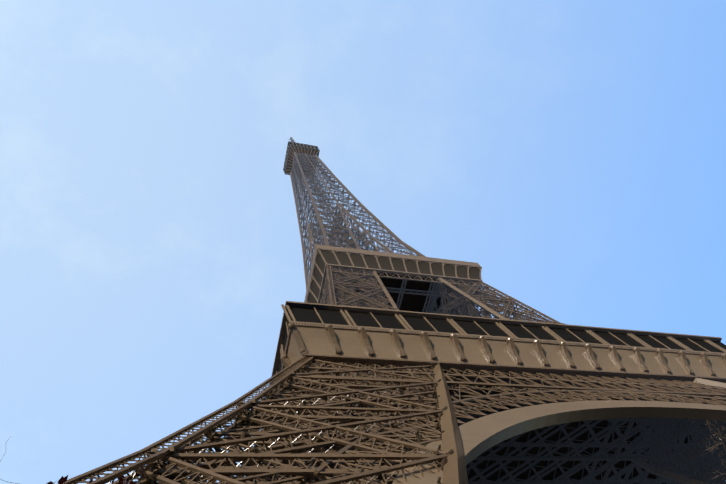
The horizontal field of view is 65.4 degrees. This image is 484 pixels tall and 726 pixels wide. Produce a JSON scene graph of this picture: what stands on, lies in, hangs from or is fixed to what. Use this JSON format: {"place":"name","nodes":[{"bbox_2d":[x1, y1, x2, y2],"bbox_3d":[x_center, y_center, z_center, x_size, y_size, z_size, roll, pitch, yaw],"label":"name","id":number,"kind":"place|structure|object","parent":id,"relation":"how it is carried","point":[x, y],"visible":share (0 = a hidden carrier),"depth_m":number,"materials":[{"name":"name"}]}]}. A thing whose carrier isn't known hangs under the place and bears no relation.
{"place":"outdoors","nodes":[
{"label":"outdoors","id":0,"kind":"place"},
{"bbox_2d":[0,0,725,483],"label":"sky","id":1,"kind":"structure","parent":0,"point":[573,152],"materials":[{"name":"blue"}]},
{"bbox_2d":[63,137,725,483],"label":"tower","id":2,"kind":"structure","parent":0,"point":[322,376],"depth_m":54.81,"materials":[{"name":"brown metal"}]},
{"bbox_2d":[283,141,708,483],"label":"decks","id":3,"kind":"object","parent":2,"relation":"on","point":[413,302],"visible":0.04,"depth_m":124.64,"materials":[{"name":"brown metal"}]},
{"bbox_2d":[306,364,725,483],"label":"tower underside","id":4,"kind":"object","parent":2,"relation":"attached to","point":[600,454],"visible":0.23,"depth_m":79.88,"materials":[{"name":"brown metal"}]},
{"label":"ground","id":5,"kind":"structure","parent":0,"visible":0},
{"bbox_2d":[0,439,142,483],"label":"tree","id":6,"kind":"object","parent":5,"relation":"on","point":[62,479],"visible":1,"depth_m":5.57,"materials":[{"name":"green plant"}]},
{"bbox_2d":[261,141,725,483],"bbox_3d":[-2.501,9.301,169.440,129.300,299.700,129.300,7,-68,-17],"label":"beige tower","id":7,"kind":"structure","parent":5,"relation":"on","point":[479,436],"depth_m":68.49,"materials":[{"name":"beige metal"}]},
{"bbox_2d":[275,143,725,389],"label":"gallery glass","id":8,"kind":"object","parent":7,"relation":"on","point":[303,314],"visible":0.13,"depth_m":74.28,"materials":[{"name":"black glass"}]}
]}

